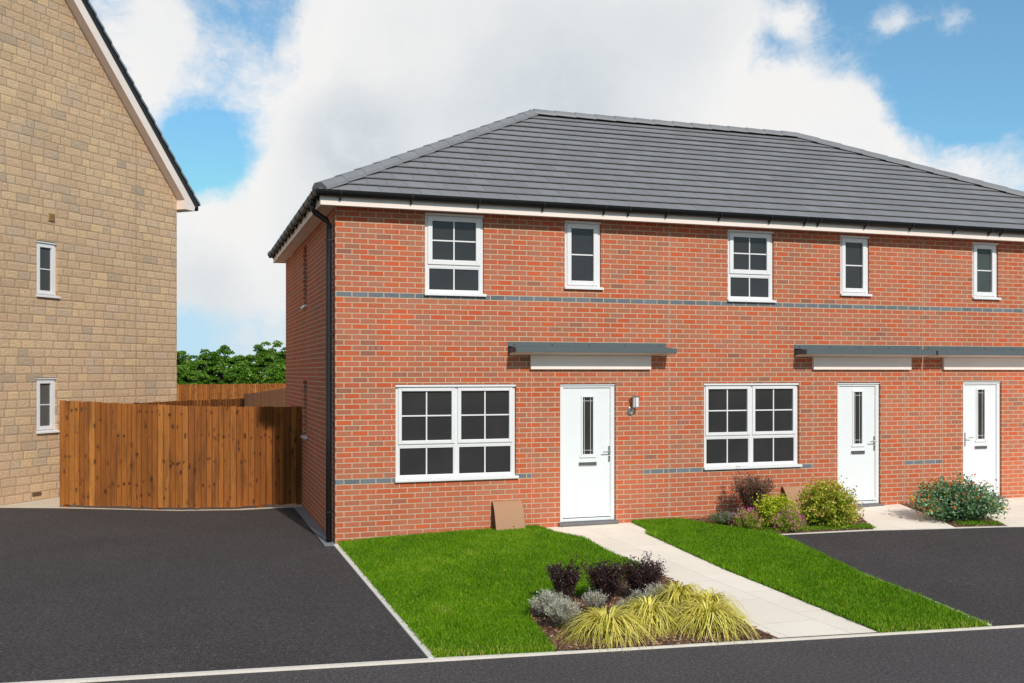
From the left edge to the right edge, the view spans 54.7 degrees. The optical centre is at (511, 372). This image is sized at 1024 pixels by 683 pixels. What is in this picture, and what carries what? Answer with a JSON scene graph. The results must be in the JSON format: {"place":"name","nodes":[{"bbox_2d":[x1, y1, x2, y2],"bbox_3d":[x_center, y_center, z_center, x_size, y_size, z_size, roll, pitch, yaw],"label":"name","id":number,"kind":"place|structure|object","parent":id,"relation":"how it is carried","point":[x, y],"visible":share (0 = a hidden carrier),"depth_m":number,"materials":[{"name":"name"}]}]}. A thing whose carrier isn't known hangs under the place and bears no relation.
{"place":"outdoors","nodes":[
{"label":"outdoors","id":0,"kind":"place"},
{"bbox_2d":[0,497,301,510],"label":"path","id":1,"kind":"structure","parent":0,"point":[50,503],"depth_m":17.58,"materials":[{"name":"concrete"}]},
{"bbox_2d":[60,400,301,509],"bbox_3d":[-5.906,1.473,17.490,4.270,1.955,0.554,0,0,-1],"label":"timber fence","id":2,"kind":"object","parent":1,"relation":"on","point":[159,456],"visible":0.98,"depth_m":17.37,"materials":[{"name":"brown wood"}]},
{"bbox_2d":[0,507,426,682],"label":"driveway","id":3,"kind":"structure","parent":0,"point":[89,593],"depth_m":10.52,"materials":[{"name":"grey asphalt"}]},
{"bbox_2d":[337,524,640,657],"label":"lawn","id":4,"kind":"structure","parent":0,"point":[484,638],"depth_m":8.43,"materials":[{"name":"green plant"}]},
{"bbox_2d":[492,500,524,530],"bbox_3d":[-0.052,2.143,14.450,0.445,0.515,0.225,0,0,-18],"label":"gas meter box","id":5,"kind":"object","parent":4,"relation":"on","point":[509,514],"visible":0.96,"depth_m":14.41,"materials":[{"name":"brown plastic"}]},
{"bbox_2d":[85,627,1023,682],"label":"road","id":6,"kind":"structure","parent":0,"point":[984,656],"depth_m":8.07,"materials":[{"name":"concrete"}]},
{"bbox_2d":[89,0,1023,375],"label":"sky","id":7,"kind":"structure","parent":0,"point":[257,103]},
{"bbox_2d":[528,572,777,650],"bbox_3d":[1.109,2.367,10.019,2.074,0.034,2.805,0,0,-12],"label":"flower bed","id":8,"kind":"object","parent":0,"point":[637,644],"visible":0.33,"depth_m":9.00,"materials":[{"name":"brown wood"}]},
{"bbox_2d":[528,588,568,618],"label":"lavender plant","id":9,"kind":"object","parent":8,"relation":"on","point":[545,598],"visible":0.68,"depth_m":9.54,"materials":[{"name":"grey plant"}]},
{"bbox_2d":[543,596,584,628],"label":"lavender plant","id":10,"kind":"object","parent":8,"relation":"on","point":[566,611],"visible":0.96,"depth_m":9.15,"materials":[{"name":"grey plant"}]},
{"bbox_2d":[543,554,585,602],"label":"purple shrub","id":11,"kind":"object","parent":8,"relation":"on","point":[564,581],"visible":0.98,"depth_m":9.96,"materials":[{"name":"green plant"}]},
{"bbox_2d":[581,588,607,611],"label":"lavender plant","id":12,"kind":"object","parent":8,"relation":"on","point":[592,599],"visible":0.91,"depth_m":9.64,"materials":[{"name":"grey plant"}]},
{"bbox_2d":[584,558,628,603],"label":"purple shrub","id":13,"kind":"object","parent":8,"relation":"on","point":[606,580],"visible":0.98,"depth_m":10.09,"materials":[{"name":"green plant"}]},
{"bbox_2d":[555,605,663,652],"bbox_3d":[0.849,2.252,8.944,1.127,0.263,1.079,0,0,-18],"label":"yellow sedge","id":14,"kind":"object","parent":8,"relation":"on","point":[606,623],"visible":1,"depth_m":8.76,"materials":[{"name":"yellow plant"}]},
{"bbox_2d":[613,597,630,618],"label":"lavender plant","id":15,"kind":"object","parent":8,"relation":"on","point":[621,603],"visible":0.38,"depth_m":9.49,"materials":[{"name":"grey plant"}]},
{"bbox_2d":[629,589,648,604],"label":"lavender plant","id":16,"kind":"object","parent":8,"relation":"on","point":[637,594],"visible":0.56,"depth_m":9.92,"materials":[{"name":"grey plant"}]},
{"bbox_2d":[617,551,668,597],"bbox_3d":[1.350,2.125,10.284,0.554,0.507,0.521,0,0,-5],"label":"purple shrub","id":17,"kind":"object","parent":8,"relation":"on","point":[646,573],"visible":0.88,"depth_m":10.24,"materials":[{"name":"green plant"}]},
{"bbox_2d":[608,594,694,638],"bbox_3d":[1.286,2.244,9.275,0.935,0.279,0.973,0,0,-40],"label":"yellow sedge","id":18,"kind":"object","parent":8,"relation":"on","point":[645,610],"visible":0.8,"depth_m":9.11,"materials":[{"name":"yellow plant"}]},
{"bbox_2d":[643,582,665,603],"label":"lavender plant","id":19,"kind":"object","parent":8,"relation":"on","point":[650,589],"visible":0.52,"depth_m":10.03,"materials":[{"name":"grey plant"}]},
{"bbox_2d":[647,579,707,618],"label":"yellow sedge","id":20,"kind":"object","parent":8,"relation":"on","point":[675,593],"visible":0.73,"depth_m":9.84,"materials":[{"name":"yellow plant"}]},
{"bbox_2d":[654,597,761,643],"bbox_3d":[1.797,2.251,9.186,1.028,0.266,1.100,0,0,17],"label":"yellow sedge","id":21,"kind":"object","parent":8,"relation":"on","point":[708,615],"visible":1,"depth_m":9.01,"materials":[{"name":"yellow plant"}]},
{"bbox_2d":[668,587,751,625],"bbox_3d":[1.910,2.251,9.648,0.904,0.262,0.837,0,0,-18],"label":"yellow sedge","id":22,"kind":"object","parent":8,"relation":"on","point":[713,596],"visible":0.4,"depth_m":9.61,"materials":[{"name":"yellow plant"}]},
{"bbox_2d":[545,522,876,637],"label":"path","id":23,"kind":"structure","parent":0,"point":[776,613],"depth_m":11.00,"materials":[{"name":"beige concrete"}]},
{"bbox_2d":[688,512,872,533],"bbox_3d":[4.409,2.278,15.090,3.170,0.054,1.790,0,0,-18],"label":"flower bed","id":24,"kind":"object","parent":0,"point":[820,530],"visible":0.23,"depth_m":14.48,"materials":[{"name":"brown wood"}]},
{"bbox_2d":[704,510,741,524],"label":"heather","id":25,"kind":"object","parent":24,"relation":"on","point":[724,518],"visible":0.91,"depth_m":14.83,"materials":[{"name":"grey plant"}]},
{"bbox_2d":[731,507,763,528],"bbox_3d":[3.433,2.146,14.503,0.528,0.347,0.511,0,0,-18],"label":"pink spirea","id":26,"kind":"object","parent":24,"relation":"on","point":[745,520],"visible":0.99,"depth_m":14.47,"materials":[{"name":"green plant"}]},
{"bbox_2d":[729,466,775,521],"bbox_3d":[3.757,1.869,15.233,0.690,0.850,0.689,0,0,-18],"label":"bronze shrub","id":27,"kind":"object","parent":24,"relation":"on","point":[750,488],"visible":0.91,"depth_m":15.17,"materials":[{"name":"brown plant"}]},
{"bbox_2d":[746,487,803,527],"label":"lime shrub","id":28,"kind":"object","parent":24,"relation":"on","point":[773,507],"visible":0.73,"depth_m":14.66,"materials":[{"name":"green plant"}]},
{"bbox_2d":[770,504,807,531],"bbox_3d":[4.021,2.111,14.315,0.568,0.407,0.585,0,0,1],"label":"pink spirea","id":29,"kind":"object","parent":24,"relation":"on","point":[789,520],"visible":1,"depth_m":14.26,"materials":[{"name":"green plant"}]},
{"bbox_2d":[781,485,811,512],"bbox_3d":[4.614,2.103,15.988,0.460,0.515,0.225,0,0,-18],"label":"gas meter box","id":30,"kind":"object","parent":24,"relation":"on","point":[789,489],"visible":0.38,"depth_m":15.96,"materials":[{"name":"brown plastic"}]},
{"bbox_2d":[719,523,876,531],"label":"grass","id":31,"kind":"structure","parent":24,"relation":"on","point":[869,525],"depth_m":14.48,"materials":[{"name":"green plant"}]},
{"bbox_2d":[792,471,864,527],"bbox_3d":[4.711,1.896,14.804,1.089,0.864,1.050,0,0,22],"label":"golden shrub","id":32,"kind":"object","parent":24,"relation":"on","point":[828,504],"visible":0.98,"depth_m":14.62,"materials":[{"name":"green plant"}]},
{"bbox_2d":[632,517,991,632],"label":"lawn","id":33,"kind":"structure","parent":0,"point":[820,606],"depth_m":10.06,"materials":[{"name":"green plant"}]},
{"bbox_2d":[855,504,952,528],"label":"path","id":34,"kind":"structure","parent":0,"point":[896,516],"depth_m":15.27,"materials":[{"name":"beige concrete"}]},
{"bbox_2d":[785,527,1023,624],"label":"driveway","id":35,"kind":"structure","parent":0,"point":[977,572],"depth_m":12.34,"materials":[{"name":"grey asphalt"}]},
{"bbox_2d":[900,503,1005,526],"bbox_3d":[6.951,2.252,15.788,0.883,0.051,2.562,0,0,3],"label":"flower bed","id":36,"kind":"object","parent":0,"point":[952,524],"visible":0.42,"depth_m":14.92,"materials":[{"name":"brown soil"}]},
{"bbox_2d":[906,471,1010,521],"bbox_3d":[6.832,1.913,15.215,1.520,0.759,1.558,0,0,-18],"label":"orange flower bush","id":37,"kind":"object","parent":36,"relation":"on","point":[956,500],"visible":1,"depth_m":14.97,"materials":[{"name":"green plant"}]},
{"bbox_2d":[955,519,1001,524],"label":"grass","id":38,"kind":"structure","parent":36,"relation":"on","point":[968,522],"depth_m":14.74,"materials":[{"name":"green plant"}]},
{"bbox_2d":[979,497,1023,525],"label":"path","id":39,"kind":"structure","parent":0,"point":[1014,516],"depth_m":15.58,"materials":[{"name":"beige concrete"}]},
{"bbox_3d":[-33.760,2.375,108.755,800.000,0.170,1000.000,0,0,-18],"label":"ground","id":40,"kind":"structure","parent":0,"visible":0},
{"bbox_2d":[0,0,199,505],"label":"stone house","id":41,"kind":"structure","parent":40,"relation":"on","point":[97,194],"depth_m":19.34,"materials":[{"name":"beige stone"}]},
{"bbox_2d":[36,378,59,433],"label":"window","id":42,"kind":"structure","parent":41,"relation":"in","point":[45,387],"depth_m":18.81,"materials":[{"name":"white plastic"}]},
{"bbox_2d":[36,240,60,298],"bbox_3d":[-8.851,-1.951,18.800,0.160,1.061,0.537,0,0,22],"label":"window","id":43,"kind":"structure","parent":41,"relation":"in","point":[45,251],"depth_m":18.83,"materials":[{"name":"white plastic"}]},
{"bbox_2d":[177,350,191,384],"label":"sycamore tree","id":44,"kind":"object","parent":40,"relation":"on","point":[183,359],"visible":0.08,"depth_m":65.05,"materials":[{"name":"green plant"}]},
{"bbox_2d":[134,398,244,406],"bbox_3d":[-6.916,1.522,21.413,0.169,1.856,3.807,0,0,19],"label":"timber fence","id":45,"kind":"object","parent":40,"relation":"on","point":[239,402],"visible":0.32,"depth_m":21.85,"materials":[{"name":"brown wood"}]},
{"bbox_2d":[177,362,210,384],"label":"sycamore tree","id":46,"kind":"object","parent":40,"relation":"on","point":[186,376],"visible":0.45,"depth_m":61.70,"materials":[{"name":"green plant"}]},
{"bbox_2d":[188,349,221,382],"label":"sycamore tree","id":47,"kind":"object","parent":40,"relation":"on","point":[203,360],"visible":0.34,"depth_m":64.39,"materials":[{"name":"green plant"}]},
{"bbox_2d":[206,345,235,383],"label":"sycamore tree","id":48,"kind":"object","parent":40,"relation":"on","point":[221,362],"visible":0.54,"depth_m":64.28,"materials":[{"name":"green plant"}]},
{"bbox_2d":[177,383,285,400],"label":"timber fence","id":49,"kind":"object","parent":40,"relation":"on","point":[185,392],"visible":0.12,"depth_m":51.34,"materials":[{"name":"brown wood"}]},
{"bbox_2d":[223,361,257,383],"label":"sycamore tree","id":50,"kind":"object","parent":40,"relation":"on","point":[240,372],"visible":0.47,"depth_m":61.95,"materials":[{"name":"green plant"}]},
{"bbox_2d":[232,354,263,380],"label":"sycamore tree","id":51,"kind":"object","parent":40,"relation":"on","point":[246,360],"visible":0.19,"depth_m":64.53,"materials":[{"name":"green plant"}]},
{"bbox_2d":[244,388,285,406],"bbox_3d":[-7.994,1.498,32.736,0.082,1.828,11.783,0,0,-7],"label":"timber fence","id":52,"kind":"object","parent":40,"relation":"on","point":[275,398],"visible":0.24,"depth_m":31.86,"materials":[{"name":"brown wood"}]},
{"bbox_2d":[248,340,285,383],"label":"sycamore tree","id":53,"kind":"object","parent":40,"relation":"on","point":[263,357],"visible":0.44,"depth_m":64.54,"materials":[{"name":"green plant"}]},
{"bbox_2d":[262,358,285,383],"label":"sycamore tree","id":54,"kind":"object","parent":40,"relation":"on","point":[277,370],"visible":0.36,"depth_m":62.00,"materials":[{"name":"green plant"}]},
{"bbox_2d":[272,347,285,376],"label":"sycamore tree","id":55,"kind":"object","parent":40,"relation":"on","point":[283,351],"visible":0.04,"depth_m":64.62,"materials":[{"name":"green plant"}]},
{"bbox_2d":[293,506,334,546],"bbox_3d":[-3.156,2.417,15.614,0.168,0.066,4.160,0,0,-18],"label":"drain channel","id":56,"kind":"object","parent":40,"relation":"on","point":[314,526],"visible":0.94,"depth_m":15.41,"materials":[{"name":"grey concrete"}]},
{"bbox_2d":[334,543,433,657],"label":"kerb","id":57,"kind":"structure","parent":40,"relation":"on","point":[396,617],"depth_m":10.14,"materials":[{"name":"concrete"}]},
{"bbox_2d":[9,624,1023,682],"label":"kerb","id":58,"kind":"structure","parent":40,"relation":"on","point":[217,672],"depth_m":8.30,"materials":[{"name":"concrete"}]},
{"bbox_2d":[267,109,1023,543],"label":"terraced house","id":59,"kind":"structure","parent":40,"relation":"on","point":[559,319],"depth_m":15.55,"materials":[{"name":"red brick"}]},
{"bbox_2d":[424,212,486,296],"bbox_3d":[-0.829,-1.701,14.343,0.923,1.191,0.140,0,0,-18],"label":"window","id":60,"kind":"structure","parent":59,"relation":"in","point":[453,242],"depth_m":14.35,"materials":[{"name":"white plastic"}]},
{"bbox_2d":[395,384,518,482],"bbox_3d":[-0.798,0.868,14.361,1.847,1.384,0.155,0,0,-18],"label":"window","id":61,"kind":"structure","parent":59,"relation":"in","point":[444,432],"depth_m":14.37,"materials":[{"name":"white plastic"}]},
{"bbox_2d":[564,220,603,289],"bbox_3d":[1.074,-1.769,14.970,0.633,1.034,0.140,0,0,-18],"label":"window","id":62,"kind":"structure","parent":59,"relation":"in","point":[582,238],"depth_m":14.98,"materials":[{"name":"white plastic"}]},
{"bbox_2d":[558,384,618,525],"bbox_3d":[1.143,1.236,15.001,0.966,2.129,0.175,0,0,-18],"label":"front door","id":63,"kind":"structure","parent":59,"relation":"in","point":[586,410],"depth_m":15.03,"materials":[{"name":"white paint"}]},
{"bbox_2d":[727,229,776,302],"bbox_3d":[3.829,-1.701,15.878,0.882,1.151,0.140,0,0,-18],"label":"window","id":64,"kind":"structure","parent":59,"relation":"in","point":[749,252],"depth_m":15.89,"materials":[{"name":"white plastic"}]},
{"bbox_2d":[703,383,801,469],"bbox_3d":[3.855,0.853,15.895,1.790,1.363,0.155,0,0,-18],"label":"window","id":65,"kind":"structure","parent":59,"relation":"in","point":[747,425],"depth_m":15.90,"materials":[{"name":"white plastic"}]},
{"bbox_2d":[840,235,872,295],"bbox_3d":[5.712,-1.773,16.499,0.614,1.006,0.140,0,0,-18],"label":"window","id":66,"kind":"structure","parent":59,"relation":"in","point":[853,249],"depth_m":16.51,"materials":[{"name":"white plastic"}]},
{"bbox_2d":[838,382,883,507],"bbox_3d":[5.781,1.209,16.530,0.913,2.083,0.175,0,0,-18],"label":"front door","id":67,"kind":"structure","parent":59,"relation":"in","point":[858,402],"depth_m":16.58,"materials":[{"name":"white paint"}]},
{"bbox_2d":[963,381,1004,498],"bbox_3d":[8.220,1.189,17.333,0.900,2.075,0.175,0,0,-18],"label":"front door","id":68,"kind":"structure","parent":59,"relation":"in","point":[981,403],"depth_m":17.38,"materials":[{"name":"white paint"}]},
{"bbox_2d":[972,242,1000,299],"bbox_3d":[8.291,-1.776,17.349,0.602,1.001,0.140,0,0,-18],"label":"window","id":69,"kind":"structure","parent":59,"relation":"in","point":[984,254],"depth_m":17.37,"materials":[{"name":"white plastic"}]},
{"bbox_2d":[781,526,1023,534],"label":"kerb","id":70,"kind":"structure","parent":40,"relation":"on","point":[900,529],"depth_m":14.41,"materials":[{"name":"concrete"}]}
]}

